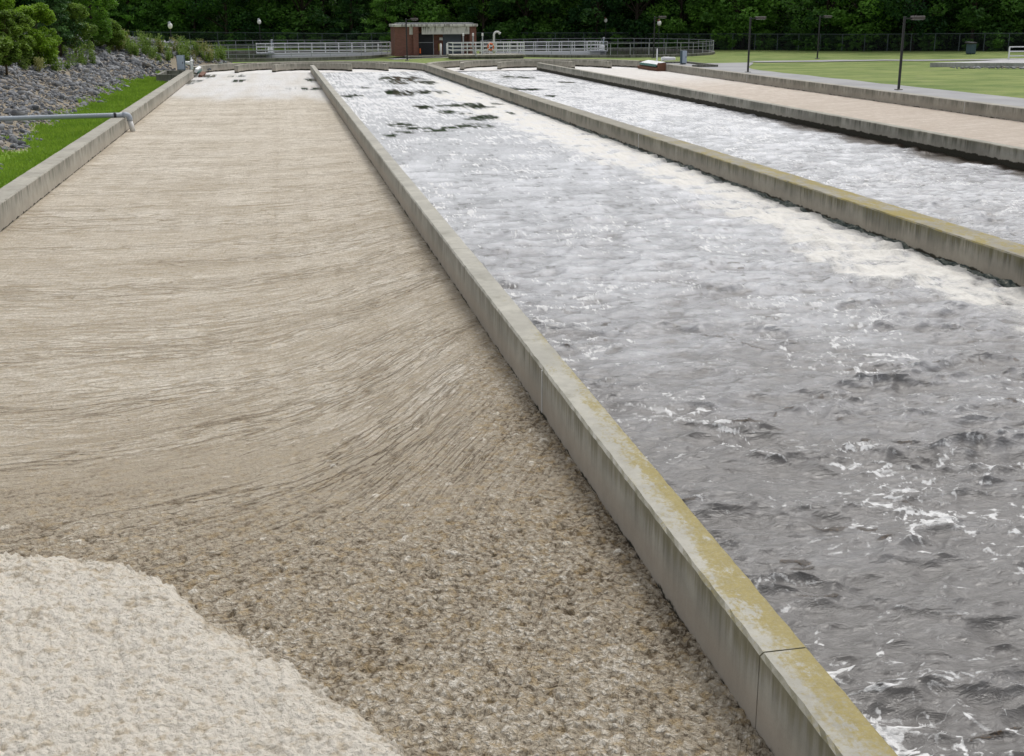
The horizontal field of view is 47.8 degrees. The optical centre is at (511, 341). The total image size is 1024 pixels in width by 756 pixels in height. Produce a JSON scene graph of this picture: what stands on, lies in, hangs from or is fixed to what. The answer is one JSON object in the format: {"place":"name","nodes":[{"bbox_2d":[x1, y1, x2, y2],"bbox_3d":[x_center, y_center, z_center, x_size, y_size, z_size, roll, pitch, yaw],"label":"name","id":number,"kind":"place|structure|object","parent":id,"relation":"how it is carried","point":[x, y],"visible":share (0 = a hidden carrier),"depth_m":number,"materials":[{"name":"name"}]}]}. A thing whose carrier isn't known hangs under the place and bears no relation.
{"place":"outdoors","nodes":[
{"label":"outdoors","id":0,"kind":"place"},
{"bbox_2d":[206,69,417,73],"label":"water","id":1,"kind":"structure","parent":0,"point":[308,71],"depth_m":100.11,"materials":[{"name":"liquid"}]},
{"bbox_2d":[234,62,388,72],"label":"concrete baffle","id":2,"kind":"object","parent":1,"relation":"in","point":[268,66],"visible":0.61,"depth_m":102.88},
{"bbox_2d":[272,63,351,72],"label":"concrete baffle","id":3,"kind":"object","parent":1,"relation":"in","point":[306,66],"visible":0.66,"depth_m":101.98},
{"bbox_2d":[0,73,773,755],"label":"water","id":4,"kind":"structure","parent":0,"point":[288,467],"depth_m":11.66,"materials":[{"name":"beige liquid"}]},
{"bbox_2d":[310,65,897,755],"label":"concrete wall","id":5,"kind":"structure","parent":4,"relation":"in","point":[788,693],"depth_m":9.72,"materials":[{"name":"concrete"}]},
{"bbox_2d":[0,26,1023,183],"bbox_3d":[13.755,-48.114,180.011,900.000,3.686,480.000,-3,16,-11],"label":"ground","id":6,"kind":"structure","parent":0,"point":[1006,82],"depth_m":95.72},
{"bbox_2d":[0,12,13,63],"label":"shrub","id":7,"kind":"object","parent":6,"relation":"on","point":[6,42],"visible":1,"depth_m":60.74,"materials":[{"name":"green plant"}]},
{"bbox_2d":[0,11,22,74],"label":"shrub","id":8,"kind":"object","parent":6,"relation":"on","point":[14,53],"visible":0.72,"depth_m":62.61,"materials":[{"name":"green plant"}]},
{"bbox_2d":[0,0,23,29],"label":"shrub","id":9,"kind":"object","parent":6,"relation":"on","point":[5,3],"visible":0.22,"depth_m":69.22,"materials":[{"name":"green plant"}]},
{"bbox_2d":[0,9,36,66],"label":"shrub","id":10,"kind":"object","parent":6,"relation":"on","point":[25,22],"visible":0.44,"depth_m":68.14,"materials":[{"name":"green plant"}]},
{"bbox_2d":[14,2,62,64],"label":"shrub","id":11,"kind":"object","parent":6,"relation":"on","point":[45,48],"visible":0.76,"depth_m":72.03,"materials":[{"name":"green plant"}]},
{"bbox_2d":[47,57,64,70],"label":"weed","id":12,"kind":"object","parent":6,"relation":"on","point":[54,67],"visible":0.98,"depth_m":72.29,"materials":[{"name":"green plant"}]},
{"bbox_2d":[32,0,87,56],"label":"pine tree","id":13,"kind":"object","parent":6,"relation":"on","point":[56,7],"visible":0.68,"depth_m":83.17,"materials":[{"name":"green plant"}]},
{"bbox_2d":[53,3,97,54],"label":"shrub","id":14,"kind":"object","parent":6,"relation":"on","point":[76,11],"visible":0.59,"depth_m":84.60,"materials":[{"name":"green plant"}]},
{"bbox_2d":[41,0,123,27],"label":"broadleaf tree","id":15,"kind":"object","parent":6,"relation":"on","point":[114,10],"visible":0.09,"depth_m":151.42,"materials":[{"name":"green plant"}]},
{"bbox_2d":[0,70,167,188],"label":"grass","id":16,"kind":"structure","parent":6,"relation":"on","point":[60,136],"depth_m":49.09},
{"bbox_2d":[66,0,118,48],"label":"broadleaf tree","id":17,"kind":"object","parent":6,"relation":"on","point":[103,24],"visible":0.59,"depth_m":90.57,"materials":[{"name":"green plant"}]},
{"bbox_2d":[0,70,193,231],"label":"concrete wall","id":18,"kind":"structure","parent":6,"relation":"on","point":[20,195],"depth_m":35.78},
{"bbox_2d":[0,112,135,131],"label":"drain pipe","id":19,"kind":"object","parent":18,"relation":"on","point":[127,115],"visible":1,"depth_m":47.57,"materials":[{"name":"grey plastic"}]},
{"bbox_2d":[94,19,127,46],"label":"shrub","id":20,"kind":"object","parent":6,"relation":"on","point":[118,35],"visible":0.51,"depth_m":94.01,"materials":[{"name":"green plant"}]},
{"bbox_2d":[0,31,232,169],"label":"stones","id":21,"kind":"object","parent":6,"relation":"on","point":[114,60],"visible":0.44,"depth_m":67.25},
{"bbox_2d":[105,0,157,37],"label":"pine tree","id":22,"kind":"object","parent":6,"relation":"on","point":[127,19],"visible":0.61,"depth_m":151.91,"materials":[{"name":"green plant"}]},
{"bbox_2d":[113,0,186,38],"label":"broadleaf tree","id":23,"kind":"object","parent":6,"relation":"on","point":[143,13],"visible":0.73,"depth_m":152.10,"materials":[{"name":"green plant"}]},
{"bbox_2d":[156,70,183,81],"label":"concrete box","id":24,"kind":"object","parent":6,"relation":"on","point":[166,75],"visible":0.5,"depth_m":82.91,"materials":[{"name":"grey concrete"}]},
{"bbox_2d":[141,0,205,40],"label":"broadleaf tree","id":25,"kind":"object","parent":6,"relation":"on","point":[185,20],"visible":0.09,"depth_m":155.07,"materials":[{"name":"green plant"}]},
{"bbox_2d":[176,55,185,70],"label":"control cabinet","id":26,"kind":"object","parent":6,"relation":"on","point":[180,60],"visible":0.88,"depth_m":89.59,"materials":[{"name":"metal"}]},
{"bbox_2d":[159,0,235,43],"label":"broadleaf tree","id":27,"kind":"object","parent":6,"relation":"on","point":[174,6],"visible":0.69,"depth_m":152.62,"materials":[{"name":"green plant"}]},
{"bbox_2d":[180,0,224,44],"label":"pine tree","id":28,"kind":"object","parent":6,"relation":"on","point":[198,26],"visible":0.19,"depth_m":157.57,"materials":[{"name":"green plant"}]},
{"bbox_2d":[183,0,263,43],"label":"broadleaf tree","id":29,"kind":"object","parent":6,"relation":"on","point":[242,23],"visible":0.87,"depth_m":152.40,"materials":[{"name":"green plant"}]},
{"bbox_2d":[202,0,274,44],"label":"broadleaf tree","id":30,"kind":"object","parent":6,"relation":"on","point":[256,2],"visible":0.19,"depth_m":155.67,"materials":[{"name":"green plant"}]},
{"bbox_2d":[229,0,303,46],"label":"broadleaf tree","id":31,"kind":"object","parent":6,"relation":"on","point":[282,8],"visible":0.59,"depth_m":153.57,"materials":[{"name":"green plant"}]},
{"bbox_2d":[243,0,328,44],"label":"broadleaf tree","id":32,"kind":"object","parent":6,"relation":"on","point":[296,3],"visible":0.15,"depth_m":157.11,"materials":[{"name":"green plant"}]},
{"bbox_2d":[181,40,391,61],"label":"clarifier tank","id":33,"kind":"object","parent":6,"relation":"on","point":[241,55],"visible":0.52,"depth_m":121.89,"materials":[{"name":"concrete"}]},
{"bbox_2d":[271,42,390,55],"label":"tank bridge","id":34,"kind":"structure","parent":33,"relation":"on","point":[338,53],"depth_m":127.45,"materials":[{"name":"metal"}]},
{"bbox_2d":[275,28,301,46],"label":"bush","id":35,"kind":"object","parent":6,"relation":"on","point":[284,40],"visible":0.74,"depth_m":152.58,"materials":[{"name":"green plant"}]},
{"bbox_2d":[250,0,335,46],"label":"broadleaf tree","id":36,"kind":"object","parent":6,"relation":"on","point":[318,20],"visible":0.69,"depth_m":153.44,"materials":[{"name":"green plant"}]},
{"bbox_2d":[192,61,425,73],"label":"curved concrete wall","id":37,"kind":"structure","parent":6,"relation":"on","point":[419,67],"depth_m":102.41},
{"bbox_2d":[185,57,205,76],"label":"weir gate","id":38,"kind":"structure","parent":37,"relation":"attached to","point":[198,69],"depth_m":92.91,"materials":[{"name":"metal"}]},
{"bbox_2d":[287,0,353,45],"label":"broadleaf tree","id":39,"kind":"object","parent":6,"relation":"on","point":[313,4],"visible":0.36,"depth_m":156.03,"materials":[{"name":"green plant"}]},
{"bbox_2d":[35,22,641,49],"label":"chain link fence","id":40,"kind":"object","parent":6,"relation":"on","point":[346,37],"visible":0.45,"depth_m":150.60,"materials":[{"name":"metal"}]},
{"bbox_2d":[327,0,373,43],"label":"pine tree","id":41,"kind":"object","parent":6,"relation":"on","point":[341,23],"visible":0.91,"depth_m":152.31,"materials":[{"name":"green plant"}]},
{"bbox_2d":[331,0,381,43],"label":"pine tree","id":42,"kind":"object","parent":6,"relation":"on","point":[366,8],"visible":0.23,"depth_m":156.68,"materials":[{"name":"green plant"}]},
{"bbox_2d":[359,0,408,40],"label":"pine tree","id":43,"kind":"object","parent":6,"relation":"on","point":[384,25],"visible":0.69,"depth_m":151.44,"materials":[{"name":"green plant"}]},
{"bbox_2d":[358,0,409,35],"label":"pine tree","id":44,"kind":"object","parent":6,"relation":"on","point":[372,16],"visible":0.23,"depth_m":157.02,"materials":[{"name":"green plant"}]},
{"bbox_2d":[373,0,448,45],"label":"broadleaf tree","id":45,"kind":"object","parent":6,"relation":"on","point":[406,8],"visible":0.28,"depth_m":149.39,"materials":[{"name":"green plant"}]},
{"bbox_2d":[396,0,464,22],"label":"broadleaf tree","id":46,"kind":"object","parent":6,"relation":"on","point":[435,17],"visible":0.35,"depth_m":149.37,"materials":[{"name":"green plant"}]},
{"bbox_2d":[389,22,477,56],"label":"pump house","id":47,"kind":"structure","parent":6,"relation":"on","point":[425,39],"depth_m":121.77,"materials":[{"name":"red brick"}]},
{"bbox_2d":[418,33,433,54],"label":"door","id":48,"kind":"structure","parent":47,"relation":"in","point":[426,41],"depth_m":123.12,"materials":[{"name":"metal"}]},
{"bbox_2d":[443,34,461,54],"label":"door","id":49,"kind":"structure","parent":47,"relation":"in","point":[446,37],"depth_m":123.61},
{"bbox_2d":[437,0,501,28],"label":"broadleaf tree","id":50,"kind":"object","parent":6,"relation":"on","point":[452,17],"visible":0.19,"depth_m":152.99,"materials":[{"name":"green plant"}]},
{"bbox_2d":[453,0,513,47],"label":"broadleaf tree","id":51,"kind":"object","parent":6,"relation":"on","point":[471,8],"visible":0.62,"depth_m":149.23,"materials":[{"name":"green plant"}]},
{"bbox_2d":[447,42,525,58],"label":"platform","id":52,"kind":"structure","parent":6,"relation":"on","point":[503,55],"depth_m":115.34,"materials":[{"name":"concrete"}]},
{"bbox_2d":[460,0,523,37],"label":"broadleaf tree","id":53,"kind":"object","parent":6,"relation":"on","point":[491,18],"visible":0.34,"depth_m":150.41,"materials":[{"name":"green plant"}]},
{"bbox_2d":[487,0,556,44],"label":"broadleaf tree","id":54,"kind":"object","parent":6,"relation":"on","point":[516,19],"visible":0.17,"depth_m":150.72,"materials":[{"name":"green plant"}]},
{"bbox_2d":[37,0,1023,49],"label":"woodland","id":55,"kind":"object","parent":6,"relation":"on","point":[954,43],"visible":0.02,"depth_m":147.12,"materials":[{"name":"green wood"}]},
{"bbox_2d":[489,0,573,44],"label":"broadleaf tree","id":56,"kind":"object","parent":6,"relation":"on","point":[520,27],"visible":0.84,"depth_m":145.97,"materials":[{"name":"green plant"}]},
{"bbox_2d":[426,59,639,71],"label":"curved concrete wall","id":57,"kind":"structure","parent":6,"relation":"on","point":[615,63],"depth_m":106.63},
{"bbox_2d":[525,28,551,48],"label":"bush","id":58,"kind":"object","parent":6,"relation":"on","point":[536,32],"visible":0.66,"depth_m":146.63,"materials":[{"name":"green plant"}]},
{"bbox_2d":[515,0,591,47],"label":"broadleaf tree","id":59,"kind":"object","parent":6,"relation":"on","point":[541,26],"visible":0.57,"depth_m":146.34,"materials":[{"name":"green plant"}]},
{"bbox_2d":[554,0,634,47],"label":"broadleaf tree","id":60,"kind":"object","parent":6,"relation":"on","point":[579,29],"visible":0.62,"depth_m":145.50,"materials":[{"name":"green plant"}]},
{"bbox_2d":[479,38,714,66],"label":"clarifier tank","id":61,"kind":"object","parent":6,"relation":"on","point":[630,52],"visible":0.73,"depth_m":125.29,"materials":[{"name":"concrete"}]},
{"bbox_2d":[483,41,600,53],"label":"tank bridge","id":62,"kind":"structure","parent":61,"relation":"on","point":[556,52],"depth_m":126.11,"materials":[{"name":"metal"}]},
{"bbox_2d":[586,37,607,53],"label":"tank drive","id":63,"kind":"structure","parent":61,"relation":"in","point":[602,50],"depth_m":127.03,"materials":[{"name":"metal"}]},
{"bbox_2d":[596,27,626,47],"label":"bush","id":64,"kind":"object","parent":6,"relation":"on","point":[610,31],"visible":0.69,"depth_m":143.28,"materials":[{"name":"green plant"}]},
{"bbox_2d":[594,0,679,47],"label":"broadleaf tree","id":65,"kind":"object","parent":6,"relation":"on","point":[640,28],"visible":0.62,"depth_m":143.62,"materials":[{"name":"green plant"}]},
{"bbox_2d":[605,0,683,47],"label":"broadleaf tree","id":66,"kind":"object","parent":6,"relation":"on","point":[631,13],"visible":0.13,"depth_m":147.99,"materials":[{"name":"green plant"}]},
{"bbox_2d":[640,0,713,48],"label":"broadleaf tree","id":67,"kind":"object","parent":6,"relation":"on","point":[679,25],"visible":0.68,"depth_m":142.26,"materials":[{"name":"green plant"}]},
{"bbox_2d":[665,26,695,48],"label":"bush","id":68,"kind":"object","parent":6,"relation":"on","point":[685,30],"visible":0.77,"depth_m":141.85,"materials":[{"name":"green plant"}]},
{"bbox_2d":[665,61,717,66],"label":"concrete box","id":69,"kind":"object","parent":6,"relation":"on","point":[704,64],"visible":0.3,"depth_m":97.77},
{"bbox_2d":[662,0,727,47],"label":"broadleaf tree","id":70,"kind":"object","parent":6,"relation":"on","point":[687,20],"visible":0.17,"depth_m":145.15,"materials":[{"name":"green plant"}]},
{"bbox_2d":[424,64,1023,286],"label":"concrete wall","id":71,"kind":"structure","parent":6,"relation":"on","point":[979,251],"depth_m":28.12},
{"bbox_2d":[426,72,1018,287],"bbox_3d":[0.773,-11.814,58.816,0.286,0.256,83.000,-3,16,-11],"label":"scum","id":72,"kind":"object","parent":71,"relation":"attached to","point":[1007,283],"visible":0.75,"depth_m":29.21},
{"bbox_2d":[716,33,741,49],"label":"bush","id":73,"kind":"object","parent":6,"relation":"on","point":[720,43],"visible":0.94,"depth_m":140.15,"materials":[{"name":"green plant"}]},
{"bbox_2d":[687,0,779,49],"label":"broadleaf tree","id":74,"kind":"object","parent":6,"relation":"on","point":[729,5],"visible":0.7,"depth_m":139.72,"materials":[{"name":"green plant"}]},
{"bbox_2d":[696,0,783,48],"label":"broadleaf tree","id":75,"kind":"object","parent":6,"relation":"on","point":[741,25],"visible":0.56,"depth_m":140.34,"materials":[{"name":"green plant"}]},
{"bbox_2d":[747,16,765,71],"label":"lamp post","id":76,"kind":"object","parent":6,"relation":"on","point":[760,17],"visible":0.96,"depth_m":85.32,"materials":[{"name":"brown metal"}]},
{"bbox_2d":[714,0,802,48],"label":"broadleaf tree","id":77,"kind":"object","parent":6,"relation":"on","point":[782,14],"visible":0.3,"depth_m":142.39,"materials":[{"name":"green plant"}]},
{"bbox_2d":[745,28,775,49],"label":"bush","id":78,"kind":"object","parent":6,"relation":"on","point":[767,32],"visible":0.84,"depth_m":140.05,"materials":[{"name":"green plant"}]},
{"bbox_2d":[792,30,819,50],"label":"bush","id":79,"kind":"object","parent":6,"relation":"on","point":[795,42],"visible":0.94,"depth_m":136.68,"materials":[{"name":"green plant"}]},
{"bbox_2d":[777,0,867,49],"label":"broadleaf tree","id":80,"kind":"object","parent":6,"relation":"on","point":[812,25],"visible":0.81,"depth_m":136.22,"materials":[{"name":"green plant"}]},
{"bbox_2d":[645,33,1023,50],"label":"chain link fence","id":81,"kind":"object","parent":6,"relation":"on","point":[860,42],"visible":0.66,"depth_m":132.46,"materials":[{"name":"metal"}]},
{"bbox_2d":[666,64,1023,121],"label":"concrete wall","id":82,"kind":"structure","parent":6,"relation":"on","point":[1000,111],"depth_m":64.44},
{"bbox_2d":[637,49,674,70],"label":"weir gate","id":83,"kind":"structure","parent":82,"relation":"attached to","point":[648,64],"depth_m":99.44,"materials":[{"name":"metal"}]},
{"bbox_2d":[835,36,855,50],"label":"bush","id":84,"kind":"object","parent":6,"relation":"on","point":[844,39],"visible":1,"depth_m":134.37,"materials":[{"name":"green plant"}]},
{"bbox_2d":[815,0,904,49],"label":"broadleaf tree","id":85,"kind":"object","parent":6,"relation":"on","point":[866,28],"visible":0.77,"depth_m":133.65,"materials":[{"name":"green plant"}]},
{"bbox_2d":[845,0,927,48],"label":"broadleaf tree","id":86,"kind":"object","parent":6,"relation":"on","point":[857,12],"visible":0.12,"depth_m":136.27,"materials":[{"name":"green plant"}]},
{"bbox_2d":[856,0,959,49],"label":"broadleaf tree","id":87,"kind":"object","parent":6,"relation":"on","point":[926,30],"visible":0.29,"depth_m":134.49,"materials":[{"name":"green plant"}]},
{"bbox_2d":[894,16,924,89],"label":"lamp post","id":88,"kind":"object","parent":6,"relation":"on","point":[902,41],"visible":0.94,"depth_m":65.06,"materials":[{"name":"brown metal"}]},
{"bbox_2d":[857,0,969,49],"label":"broadleaf tree","id":89,"kind":"object","parent":6,"relation":"on","point":[909,11],"visible":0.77,"depth_m":130.63,"materials":[{"name":"green plant"}]},
{"bbox_2d":[919,35,942,50],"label":"bush","id":90,"kind":"object","parent":6,"relation":"on","point":[924,38],"visible":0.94,"depth_m":129.72,"materials":[{"name":"green plant"}]},
{"bbox_2d":[965,41,976,53],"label":"waste bin","id":91,"kind":"object","parent":6,"relation":"on","point":[970,47],"visible":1,"depth_m":118.59,"materials":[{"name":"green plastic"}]},
{"bbox_2d":[928,0,1023,40],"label":"broadleaf tree","id":92,"kind":"object","parent":6,"relation":"on","point":[983,16],"visible":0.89,"depth_m":127.51,"materials":[{"name":"green plant"}]},
{"bbox_2d":[930,59,1023,66],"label":"concrete slab","id":93,"kind":"structure","parent":6,"relation":"on","point":[1011,62],"depth_m":93.86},
{"bbox_2d":[949,0,1021,49],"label":"broadleaf tree","id":94,"kind":"object","parent":6,"relation":"on","point":[965,28],"visible":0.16,"depth_m":131.32,"materials":[{"name":"green plant"}]},
{"bbox_2d":[950,66,1023,68],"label":"rubble","id":95,"kind":"object","parent":6,"relation":"on","point":[990,67],"visible":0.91,"depth_m":91.51,"materials":[{"name":"stone"}]},
{"bbox_2d":[985,31,1014,50],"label":"bush","id":96,"kind":"object","parent":6,"relation":"on","point":[994,46],"visible":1,"depth_m":125.82,"materials":[{"name":"green plant"}]},
{"bbox_2d":[986,0,1023,48],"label":"broadleaf tree","id":97,"kind":"object","parent":6,"relation":"on","point":[1017,30],"visible":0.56,"depth_m":127.34,"materials":[{"name":"green plant"}]},
{"bbox_2d":[999,1,1023,43],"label":"pine tree","id":98,"kind":"object","parent":6,"relation":"on","point":[1014,6],"visible":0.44,"depth_m":126.81,"materials":[{"name":"green plant"}]},
{"bbox_2d":[446,66,638,70],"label":"water","id":99,"kind":"structure","parent":0,"point":[484,69],"depth_m":103.96,"materials":[{"name":"liquid"}]},
{"bbox_2d":[460,59,611,71],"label":"concrete baffle","id":100,"kind":"object","parent":99,"relation":"in","point":[493,63],"visible":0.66,"depth_m":107.20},
{"bbox_2d":[497,61,574,70],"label":"concrete baffle","id":101,"kind":"object","parent":99,"relation":"in","point":[519,64],"visible":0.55,"depth_m":105.59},
{"bbox_2d":[321,71,1023,755],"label":"water","id":102,"kind":"structure","parent":0,"point":[819,419],"depth_m":15.56,"materials":[{"name":"liquid"}]},
{"bbox_2d":[459,70,1023,244],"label":"water","id":103,"kind":"structure","parent":0,"point":[981,196],"depth_m":40.28,"materials":[{"name":"liquid"}]},
{"bbox_2d":[580,69,1023,147],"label":"water","id":104,"kind":"structure","parent":0,"point":[1002,131],"depth_m":59.67,"materials":[{"name":"liquid"}]},
{"bbox_2d":[537,63,1023,170],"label":"concrete wall","id":105,"kind":"structure","parent":104,"relation":"in","point":[987,152],"depth_m":48.10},
{"bbox_2d":[666,62,1023,106],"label":"road","id":106,"kind":"structure","parent":0,"point":[742,68],"depth_m":69.05,"materials":[{"name":"concrete"}]},
{"bbox_2d":[752,58,1023,61],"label":"path","id":107,"kind":"structure","parent":0,"point":[886,60],"depth_m":106.59,"materials":[{"name":"concrete"}]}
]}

